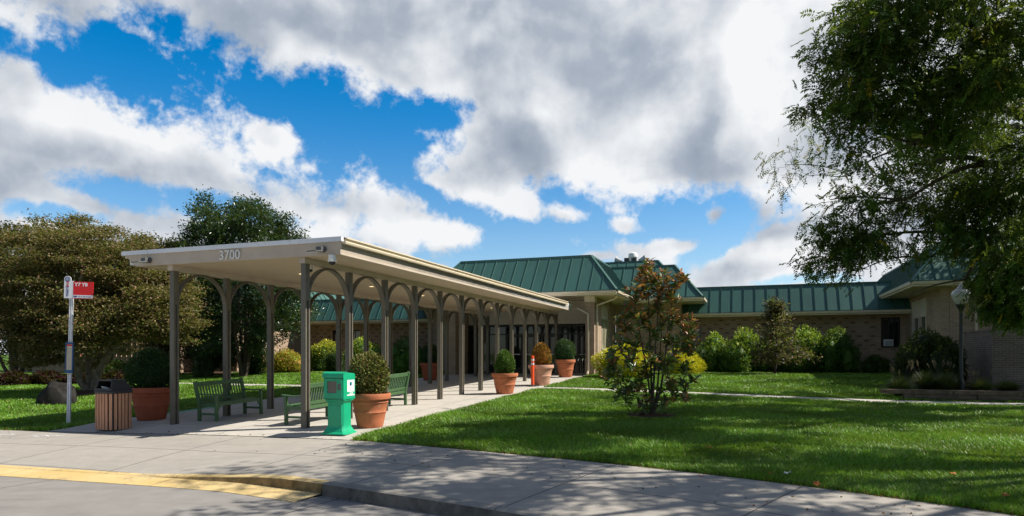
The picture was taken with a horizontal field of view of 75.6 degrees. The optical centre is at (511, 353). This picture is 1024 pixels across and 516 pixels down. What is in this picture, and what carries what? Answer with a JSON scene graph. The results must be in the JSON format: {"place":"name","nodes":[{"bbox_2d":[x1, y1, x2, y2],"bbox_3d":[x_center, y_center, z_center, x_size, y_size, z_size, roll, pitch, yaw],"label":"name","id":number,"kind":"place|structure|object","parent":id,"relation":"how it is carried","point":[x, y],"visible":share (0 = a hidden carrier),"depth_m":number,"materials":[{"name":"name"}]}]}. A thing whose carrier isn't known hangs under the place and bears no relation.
{"place":"outdoors","nodes":[
{"label":"outdoors","id":0,"kind":"place"},
{"bbox_2d":[0,355,8,364],"bbox_3d":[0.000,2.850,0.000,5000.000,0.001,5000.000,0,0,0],"label":"ground","id":1,"kind":"structure","parent":0,"point":[7,357],"depth_m":396.04,"materials":[{"name":"green plant"}]},
{"bbox_2d":[0,476,441,515],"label":"road","id":2,"kind":"structure","parent":0,"point":[19,496],"depth_m":8.15,"materials":[{"name":"grey asphalt"}]},
{"bbox_2d":[0,465,328,501],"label":"yellow kerb","id":3,"kind":"structure","parent":2,"relation":"on","point":[286,488],"depth_m":9.34,"materials":[{"name":"paint"}]},
{"bbox_2d":[321,481,559,515],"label":"kerb","id":4,"kind":"structure","parent":2,"relation":"on","point":[433,504],"depth_m":7.78,"materials":[{"name":"concrete"}]},
{"bbox_2d":[180,383,300,386],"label":"footpath","id":5,"kind":"structure","parent":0,"point":[262,384],"depth_m":27.55,"materials":[{"name":"concrete"}]},
{"bbox_2d":[51,373,583,439],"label":"walkway","id":6,"kind":"structure","parent":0,"point":[266,423],"depth_m":16.11,"materials":[{"name":"concrete"}]},
{"bbox_2d":[94,379,132,429],"bbox_3d":[-8.728,1.102,14.461,0.600,1.092,0.600,0,0,20],"label":"trash can","id":7,"kind":"object","parent":6,"relation":"on","point":[113,406],"visible":1,"depth_m":14.26,"materials":[{"name":"brown wood"}]},
{"bbox_2d":[132,387,169,420],"bbox_3d":[-8.722,1.197,15.967,0.998,0.780,0.998,0,0,-16],"label":"terracotta pot","id":8,"kind":"object","parent":6,"relation":"on","point":[151,404],"visible":0.82,"depth_m":15.65,"materials":[{"name":"ceramic"}]},
{"bbox_2d":[121,347,169,387],"bbox_3d":[-8.730,0.392,15.956,1.193,1.137,1.180,0,0,0],"label":"boxwood bush","id":9,"kind":"object","parent":8,"relation":"on","point":[149,367],"visible":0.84,"depth_m":15.66,"materials":[{"name":"green plant"}]},
{"bbox_2d":[193,377,264,421],"bbox_3d":[-6.843,1.083,16.031,0.744,0.928,1.566,0,2,20],"label":"garden bench","id":10,"kind":"object","parent":6,"relation":"on","point":[216,404],"visible":1,"depth_m":15.95,"materials":[{"name":"green paint"}]},
{"bbox_2d":[281,382,327,424],"bbox_3d":[-4.380,1.050,14.887,0.744,0.928,1.566,0,2,20],"label":"garden bench","id":11,"kind":"object","parent":6,"relation":"on","point":[319,403],"visible":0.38,"depth_m":14.28,"materials":[{"name":"green paint"}]},
{"bbox_2d":[321,372,356,434],"bbox_3d":[-3.377,0.953,12.914,0.546,1.212,0.490,0,0,20],"label":"newspaper box","id":12,"kind":"object","parent":6,"relation":"on","point":[339,392],"visible":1,"depth_m":12.75,"materials":[{"name":"green plastic"}]},
{"bbox_2d":[324,378,341,398],"bbox_3d":[-3.450,0.669,12.709,0.412,0.380,0.026,0,0,20],"label":"door","id":13,"kind":"structure","parent":12,"relation":"in","point":[330,385],"depth_m":12.71,"materials":[{"name":"green plastic"}]},
{"bbox_2d":[121,236,570,428],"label":"covered walkway","id":14,"kind":"structure","parent":6,"relation":"on","point":[384,277],"depth_m":16.75,"materials":[{"name":"beige paint"}]},
{"bbox_2d":[131,257,151,262],"bbox_3d":[-8.282,-2.091,14.752,0.224,0.165,0.353,0,0,20],"label":"flood light","id":15,"kind":"object","parent":14,"relation":"attached to","point":[147,260],"visible":1,"depth_m":14.73,"materials":[{"name":"grey metal"}]},
{"bbox_2d":[307,246,326,252],"bbox_3d":[-3.903,-2.091,13.190,0.224,0.165,0.353,0,0,20],"label":"flood light","id":16,"kind":"object","parent":14,"relation":"attached to","point":[319,249],"visible":1,"depth_m":13.17,"materials":[{"name":"grey metal"}]},
{"bbox_2d":[328,254,336,264],"bbox_3d":[-3.622,-1.887,13.298,0.182,0.207,0.182,0,0,20],"label":"security camera","id":17,"kind":"object","parent":14,"relation":"attached to","point":[332,260],"visible":1,"depth_m":13.24,"materials":[{"name":"white paint"}]},
{"bbox_2d":[352,392,390,427],"bbox_3d":[-2.937,1.164,13.670,0.838,0.700,0.838,0,0,-4],"label":"terracotta pot","id":18,"kind":"object","parent":6,"relation":"on","point":[370,411],"visible":0.87,"depth_m":13.39,"materials":[{"name":"ceramic"}]},
{"bbox_2d":[347,351,390,393],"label":"boxwood bush","id":19,"kind":"object","parent":18,"relation":"in","point":[371,371],"visible":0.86,"depth_m":13.45,"materials":[{"name":"green plant"}]},
{"bbox_2d":[388,371,409,404],"bbox_3d":[-3.393,0.969,17.507,0.744,0.928,1.566,0,2,20],"label":"garden bench","id":20,"kind":"object","parent":6,"relation":"on","point":[394,390],"visible":0.51,"depth_m":17.82,"materials":[{"name":"green paint"}]},
{"bbox_2d":[420,363,436,379],"bbox_3d":[-3.642,0.790,29.316,0.918,0.760,0.918,0,0,-9],"label":"terracotta pot","id":21,"kind":"object","parent":6,"relation":"on","point":[424,367],"visible":0.56,"depth_m":29.02,"materials":[{"name":"ceramic"}]},
{"bbox_2d":[420,344,436,362],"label":"boxwood bush","id":22,"kind":"object","parent":21,"relation":"on","point":[424,354],"visible":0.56,"depth_m":29.12,"materials":[{"name":"green plant"}]},
{"bbox_2d":[491,373,517,393],"bbox_3d":[-0.233,0.951,21.252,0.858,0.660,0.858,0,0,-37],"label":"terracotta pot","id":23,"kind":"object","parent":6,"relation":"on","point":[504,383],"visible":0.97,"depth_m":20.96,"materials":[{"name":"ceramic"}]},
{"bbox_2d":[493,349,515,372],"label":"boxwood bush","id":24,"kind":"object","parent":23,"relation":"in","point":[505,362],"visible":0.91,"depth_m":21.07,"materials":[{"name":"green plant"}]},
{"bbox_2d":[526,356,538,385],"bbox_3d":[0.757,0.633,24.265,0.477,1.115,0.477,0,0,0],"label":"delineator post","id":25,"kind":"object","parent":6,"relation":"on","point":[532,370],"visible":0.99,"depth_m":24.21,"materials":[{"name":"orange plastic"}]},
{"bbox_2d":[528,365,553,384],"bbox_3d":[1.086,0.793,24.710,0.958,0.760,0.958,0,0,-44],"label":"terracotta pot","id":26,"kind":"object","parent":6,"relation":"on","point":[542,374],"visible":0.87,"depth_m":24.38,"materials":[{"name":"ceramic"}]},
{"bbox_2d":[530,342,551,364],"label":"dying bush","id":27,"kind":"object","parent":26,"relation":"in","point":[541,354],"visible":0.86,"depth_m":24.51,"materials":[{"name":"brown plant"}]},
{"bbox_2d":[555,359,574,376],"bbox_3d":[2.376,0.648,29.399,0.898,0.780,0.898,0,0,21],"label":"terracotta pot","id":28,"kind":"object","parent":6,"relation":"on","point":[564,368],"visible":0.96,"depth_m":29.10,"materials":[{"name":"ceramic"}]},
{"bbox_2d":[554,338,576,359],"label":"boxwood bush","id":29,"kind":"object","parent":28,"relation":"in","point":[564,350],"visible":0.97,"depth_m":29.14,"materials":[{"name":"green plant"}]},
{"bbox_2d":[572,358,584,375],"bbox_3d":[3.070,0.602,30.213,0.520,0.803,0.580,0,0,20],"label":"bike rack","id":30,"kind":"object","parent":6,"relation":"on","point":[580,367],"visible":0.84,"depth_m":30.09,"materials":[{"name":"black metal"}]},
{"bbox_2d":[0,430,1015,515],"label":"pavement","id":31,"kind":"structure","parent":0,"point":[569,488],"depth_m":9.06,"materials":[{"name":"concrete"}]},
{"bbox_2d":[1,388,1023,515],"bbox_3d":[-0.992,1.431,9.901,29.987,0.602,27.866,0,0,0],"label":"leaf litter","id":32,"kind":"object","parent":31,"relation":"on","point":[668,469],"visible":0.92,"depth_m":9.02,"materials":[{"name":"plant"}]},
{"bbox_2d":[0,364,1023,515],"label":"lawn","id":33,"kind":"structure","parent":0,"point":[1,370],"depth_m":13.17,"materials":[{"name":"green plant"}]},
{"bbox_2d":[0,369,32,385],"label":"coleus","id":34,"kind":"object","parent":33,"relation":"on","point":[15,377],"visible":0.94,"depth_m":28.14,"materials":[{"name":"red plant"}]},
{"bbox_2d":[0,208,57,371],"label":"crape myrtle","id":35,"kind":"object","parent":33,"relation":"on","point":[9,226],"visible":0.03,"depth_m":33.01,"materials":[{"name":"green plant"}]},
{"bbox_2d":[31,369,72,383],"bbox_3d":[-20.189,1.062,28.860,2.147,0.832,1.183,0,0,0],"label":"coleus","id":36,"kind":"object","parent":33,"relation":"on","point":[44,376],"visible":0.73,"depth_m":28.56,"materials":[{"name":"red plant"}]},
{"bbox_2d":[36,381,76,404],"bbox_3d":[-13.643,1.385,19.804,1.092,1.135,0.766,0,0,0],"label":"boulder","id":37,"kind":"object","parent":33,"relation":"on","point":[53,392],"visible":0.52,"depth_m":19.51,"materials":[{"name":"grey stone"}]},
{"bbox_2d":[64,276,93,422],"bbox_3d":[-10.101,0.085,15.341,0.647,3.772,0.115,1,0,-5],"label":"bus stop sign","id":38,"kind":"object","parent":33,"relation":"on","point":[73,290],"visible":0.98,"depth_m":15.32,"materials":[{"name":"metal"}]},
{"bbox_2d":[21,221,138,362],"bbox_3d":[-21.303,-2.731,34.074,6.586,8.047,5.825,0,0,-35],"label":"crape myrtle","id":39,"kind":"object","parent":33,"relation":"on","point":[99,284],"visible":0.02,"depth_m":33.36,"materials":[{"name":"green plant"}]},
{"bbox_2d":[76,390,93,396],"bbox_3d":[-15.174,1.403,23.731,3.038,0.191,3.015,0,0,0],"label":"mulch ring","id":40,"kind":"object","parent":33,"relation":"on","point":[84,392],"visible":0.19,"depth_m":23.02,"materials":[{"name":"brown soil"}]},
{"bbox_2d":[66,370,109,383],"bbox_3d":[-18.851,1.049,29.264,2.212,0.786,1.338,0,0,0],"label":"coleus","id":41,"kind":"object","parent":33,"relation":"on","point":[84,377],"visible":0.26,"depth_m":29.01,"materials":[{"name":"red plant"}]},
{"bbox_2d":[9,335,182,372],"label":"screen wall","id":42,"kind":"structure","parent":33,"relation":"on","point":[57,368],"depth_m":38.78,"materials":[{"name":"beige brick"}]},
{"bbox_2d":[0,211,217,389],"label":"maple tree","id":43,"kind":"object","parent":33,"relation":"on","point":[71,246],"visible":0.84,"depth_m":22.51,"materials":[{"name":"green plant"}]},
{"bbox_2d":[102,358,127,375],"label":"shrub","id":44,"kind":"object","parent":33,"relation":"on","point":[116,365],"visible":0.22,"depth_m":29.87,"materials":[{"name":"green plant"}]},
{"bbox_2d":[105,369,128,380],"bbox_3d":[-17.607,1.031,29.726,1.780,0.759,1.454,0,0,0],"label":"coleus","id":45,"kind":"object","parent":33,"relation":"on","point":[116,374],"visible":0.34,"depth_m":29.30,"materials":[{"name":"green plant"}]},
{"bbox_2d":[109,230,209,355],"bbox_3d":[-18.297,-2.612,34.551,5.364,7.701,5.465,0,0,0],"label":"crape myrtle","id":46,"kind":"object","parent":33,"relation":"on","point":[160,346],"visible":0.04,"depth_m":34.08,"materials":[{"name":"green plant"}]},
{"bbox_2d":[190,351,215,377],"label":"shrub","id":47,"kind":"object","parent":33,"relation":"on","point":[204,368],"visible":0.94,"depth_m":32.68,"materials":[{"name":"green plant"}]},
{"bbox_2d":[169,281,243,373],"bbox_3d":[-16.412,-1.920,35.408,4.453,6.458,4.510,0,0,0],"label":"yew tree","id":48,"kind":"object","parent":33,"relation":"on","point":[216,362],"visible":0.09,"depth_m":34.76,"materials":[{"name":"green plant"}]},
{"bbox_2d":[183,371,238,373],"bbox_3d":[-22.724,1.060,40.051,15.600,0.069,2.800,0,0,20],"label":"planting bed","id":49,"kind":"object","parent":33,"relation":"on","point":[218,372],"visible":0.08,"depth_m":38.42,"materials":[{"name":"brown soil"}]},
{"bbox_2d":[170,184,331,376],"bbox_3d":[-13.447,-3.619,33.151,8.244,9.720,7.951,0,0,0],"label":"holly tree","id":50,"kind":"object","parent":33,"relation":"on","point":[231,228],"visible":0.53,"depth_m":31.75,"materials":[{"name":"green plant"}]},
{"bbox_2d":[248,336,266,374],"bbox_3d":[-13.710,0.042,35.011,1.560,2.386,1.526,0,0,0],"label":"arborvitae","id":51,"kind":"object","parent":33,"relation":"on","point":[259,366],"visible":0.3,"depth_m":34.72,"materials":[{"name":"green plant"}]},
{"bbox_2d":[260,348,300,372],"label":"shrub","id":52,"kind":"object","parent":33,"relation":"on","point":[287,361],"visible":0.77,"depth_m":36.21,"materials":[{"name":"yellow plant"}]},
{"bbox_2d":[311,338,335,371],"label":"shrub","id":53,"kind":"object","parent":33,"relation":"on","point":[320,350],"visible":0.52,"depth_m":37.02,"materials":[{"name":"green plant"}]},
{"bbox_2d":[322,352,344,371],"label":"cypress shrub","id":54,"kind":"object","parent":33,"relation":"on","point":[330,363],"visible":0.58,"depth_m":35.38,"materials":[{"name":"green plant"}]},
{"bbox_2d":[393,349,422,373],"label":"cypress shrub","id":55,"kind":"object","parent":33,"relation":"on","point":[401,364],"visible":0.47,"depth_m":33.31,"materials":[{"name":"green plant"}]},
{"bbox_2d":[117,238,1017,374],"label":"brick building","id":56,"kind":"structure","parent":33,"relation":"on","point":[886,314],"depth_m":33.10,"materials":[{"name":"beige brick"}]},
{"bbox_2d":[333,330,342,350],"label":"window","id":57,"kind":"structure","parent":56,"relation":"in","point":[334,331],"depth_m":43.57,"materials":[{"name":"black glass"}]},
{"bbox_2d":[353,330,359,342],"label":"window","id":58,"kind":"structure","parent":56,"relation":"in","point":[356,333],"depth_m":43.01,"materials":[{"name":"glass"}]},
{"bbox_2d":[506,335,522,371],"bbox_3d":[0.118,0.000,33.912,0.870,1.900,0.105,0,0,20],"label":"door","id":59,"kind":"structure","parent":56,"relation":"in","point":[517,369],"depth_m":33.80,"materials":[{"name":"brown metal"}]},
{"bbox_2d":[527,335,539,371],"bbox_3d":[1.007,0.000,33.597,0.870,1.900,0.105,0,0,20],"label":"door","id":60,"kind":"structure","parent":56,"relation":"in","point":[528,370],"depth_m":33.62,"materials":[{"name":"brown metal"}]},
{"bbox_2d":[542,335,557,372],"bbox_3d":[1.908,0.000,33.274,0.870,1.900,0.105,0,0,20],"label":"door","id":61,"kind":"structure","parent":56,"relation":"in","point":[553,370],"depth_m":33.24,"materials":[{"name":"brown metal"}]},
{"bbox_2d":[578,335,584,372],"bbox_3d":[3.683,0.000,32.640,0.840,1.900,0.105,0,0,20],"label":"door","id":62,"kind":"structure","parent":56,"relation":"in","point":[579,336],"depth_m":32.77,"materials":[{"name":"brown metal"}]},
{"bbox_2d":[601,318,607,349],"bbox_3d":[4.635,-0.970,33.052,0.160,1.560,1.880,0,0,20],"label":"window","id":63,"kind":"structure","parent":56,"relation":"in","point":[604,322],"depth_m":33.03,"materials":[{"name":"glass"}]},
{"bbox_2d":[686,321,700,349],"bbox_3d":[9.853,-1.015,35.831,0.860,1.570,0.200,0,0,20],"label":"window","id":64,"kind":"structure","parent":56,"relation":"in","point":[698,331],"depth_m":35.80,"materials":[{"name":"grey glass"}]},
{"bbox_2d":[880,317,900,348],"bbox_3d":[18.728,-1.015,32.665,0.950,1.570,0.200,0,0,20],"label":"window","id":65,"kind":"structure","parent":56,"relation":"in","point":[890,326],"depth_m":32.70,"materials":[{"name":"black glass"}]},
{"bbox_2d":[912,298,926,341],"bbox_3d":[18.496,-1.380,29.914,0.180,2.100,2.700,0,0,20],"label":"window","id":66,"kind":"structure","parent":56,"relation":"in","point":[919,321],"depth_m":29.89,"materials":[{"name":"beige"}]},
{"bbox_2d":[590,343,649,377],"bbox_3d":[4.739,0.251,28.674,2.845,1.762,2.222,0,0,0],"label":"cypress shrub","id":67,"kind":"object","parent":33,"relation":"on","point":[595,364],"visible":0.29,"depth_m":28.22,"materials":[{"name":"yellow plant"}]},
{"bbox_2d":[628,412,676,418],"bbox_3d":[3.260,1.421,15.211,1.247,0.093,1.310,0,0,0],"label":"mulch ring","id":68,"kind":"object","parent":33,"relation":"on","point":[659,415],"visible":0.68,"depth_m":15.01,"materials":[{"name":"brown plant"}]},
{"bbox_2d":[599,257,707,414],"bbox_3d":[3.295,-0.277,15.211,2.481,3.914,1.436,0,0,0],"label":"young magnolia","id":69,"kind":"object","parent":68,"relation":"on","point":[669,359],"visible":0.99,"depth_m":15.13,"materials":[{"name":"green plant"}]},
{"bbox_2d":[661,348,707,373],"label":"cypress shrub","id":70,"kind":"object","parent":33,"relation":"on","point":[696,365],"visible":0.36,"depth_m":30.16,"materials":[{"name":"yellow plant"}]},
{"bbox_2d":[754,0,1023,338],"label":"pagoda tree","id":71,"kind":"object","parent":33,"relation":"on","point":[982,81],"visible":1,"depth_m":13.45,"materials":[{"name":"green plant"}]},
{"bbox_2d":[884,364,920,396],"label":"fountain grass","id":72,"kind":"object","parent":33,"relation":"on","point":[901,383],"depth_m":20.64,"materials":[{"name":"green plant"}]},
{"bbox_2d":[880,389,1023,402],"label":"retaining wall","id":73,"kind":"structure","parent":33,"relation":"on","point":[976,395],"depth_m":19.52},
{"bbox_2d":[934,382,1019,390],"bbox_3d":[19.029,1.159,21.973,9.600,0.419,7.400,0,0,20],"label":"planting bed","id":74,"kind":"object","parent":33,"relation":"on","point":[967,388],"visible":0.03,"depth_m":22.76,"materials":[{"name":"brown soil"}]},
{"bbox_2d":[892,326,970,387],"bbox_3d":[15.025,0.140,23.549,2.192,2.344,2.791,0,0,44],"label":"shrub","id":75,"kind":"object","parent":74,"relation":"on","point":[923,350],"visible":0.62,"depth_m":23.08,"materials":[{"name":"green plant"}]},
{"bbox_2d":[951,283,969,389],"bbox_3d":[14.150,-0.444,20.800,0.521,3.600,0.521,0,0,0],"label":"street lamp","id":76,"kind":"object","parent":74,"relation":"on","point":[958,290],"visible":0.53,"depth_m":20.75,"materials":[{"name":"black metal"}]},
{"bbox_2d":[963,329,1023,390],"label":"screen wall","id":77,"kind":"structure","parent":33,"relation":"on","point":[1000,357],"depth_m":22.17,"materials":[{"name":"brick"}]},
{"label":"mulch ring","id":78,"kind":"structure","parent":33,"relation":"on","visible":0},
{"bbox_2d":[744,295,822,372],"bbox_3d":[12.314,-0.851,29.965,3.264,3.733,2.866,0,0,39],"label":"young magnolia","id":79,"kind":"object","parent":78,"relation":"on","point":[772,311],"visible":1,"depth_m":29.75,"materials":[{"name":"green plant"}]},
{"bbox_2d":[0,0,1023,354],"label":"sky","id":80,"kind":"structure","parent":0,"point":[448,133],"materials":[{"name":"blue"}]},
{"bbox_2d":[614,252,645,261],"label":"roof vent","id":81,"kind":"object","parent":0,"point":[632,256],"visible":0.59,"depth_m":43.39,"materials":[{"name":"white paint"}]},
{"bbox_2d":[538,387,1023,405],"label":"footpath","id":82,"kind":"structure","parent":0,"point":[904,401],"depth_m":20.06,"materials":[{"name":"concrete"}]},
{"bbox_2d":[906,359,944,389],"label":"fountain grass","id":83,"kind":"object","parent":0,"point":[924,384],"depth_m":21.22,"materials":[{"name":"green plant"}]},
{"bbox_2d":[922,360,965,389],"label":"fountain grass","id":84,"kind":"object","parent":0,"point":[948,382],"depth_m":20.73,"materials":[{"name":"green plant"}]},
{"bbox_2d":[963,368,1004,390],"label":"fountain grass","id":85,"kind":"object","parent":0,"point":[977,384],"depth_m":20.68,"materials":[{"name":"green plant"}]},
{"bbox_2d":[994,378,1023,390],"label":"fountain grass","id":86,"kind":"object","parent":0,"point":[1009,386],"depth_m":20.74,"materials":[{"name":"green plant"}]},
{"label":"planting bed","id":87,"kind":"structure","parent":0,"visible":0},
{"bbox_2d":[694,331,729,371],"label":"shrub","id":88,"kind":"object","parent":87,"relation":"on","point":[713,347],"visible":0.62,"depth_m":33.00,"materials":[{"name":"green plant"}]},
{"bbox_2d":[717,326,772,372],"bbox_3d":[11.524,-0.179,32.761,2.739,2.516,2.064,0,0,0],"label":"shrub","id":89,"kind":"object","parent":87,"relation":"on","point":[735,358],"visible":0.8,"depth_m":32.36,"materials":[{"name":"green plant"}]},
{"bbox_2d":[763,331,787,371],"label":"shrub","id":90,"kind":"object","parent":87,"relation":"on","point":[782,369],"visible":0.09,"depth_m":32.38,"materials":[{"name":"green plant"}]},
{"bbox_2d":[777,324,824,372],"bbox_3d":[14.011,-0.213,31.826,2.208,2.625,1.818,0,0,-17],"label":"shrub","id":91,"kind":"object","parent":87,"relation":"on","point":[809,339],"visible":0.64,"depth_m":31.34,"materials":[{"name":"green plant"}]},
{"bbox_2d":[819,325,863,372],"bbox_3d":[15.562,-0.142,31.165,2.003,2.475,1.861,0,0,23],"label":"shrub","id":92,"kind":"object","parent":87,"relation":"on","point":[841,355],"visible":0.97,"depth_m":30.86,"materials":[{"name":"green plant"}]},
{"bbox_2d":[860,354,894,372],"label":"shrub","id":93,"kind":"object","parent":87,"relation":"on","point":[875,364],"visible":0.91,"depth_m":31.79,"materials":[{"name":"green plant"}]},
{"label":"planting bed","id":94,"kind":"structure","parent":0,"visible":0},
{"bbox_2d":[342,335,380,369],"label":"shrub","id":95,"kind":"object","parent":94,"relation":"on","point":[358,346],"visible":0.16,"depth_m":38.03,"materials":[{"name":"green plant"}]},
{"bbox_2d":[393,334,422,367],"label":"shrub","id":96,"kind":"object","parent":94,"relation":"on","point":[401,347],"visible":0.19,"depth_m":37.77,"materials":[{"name":"green plant"}]}
]}

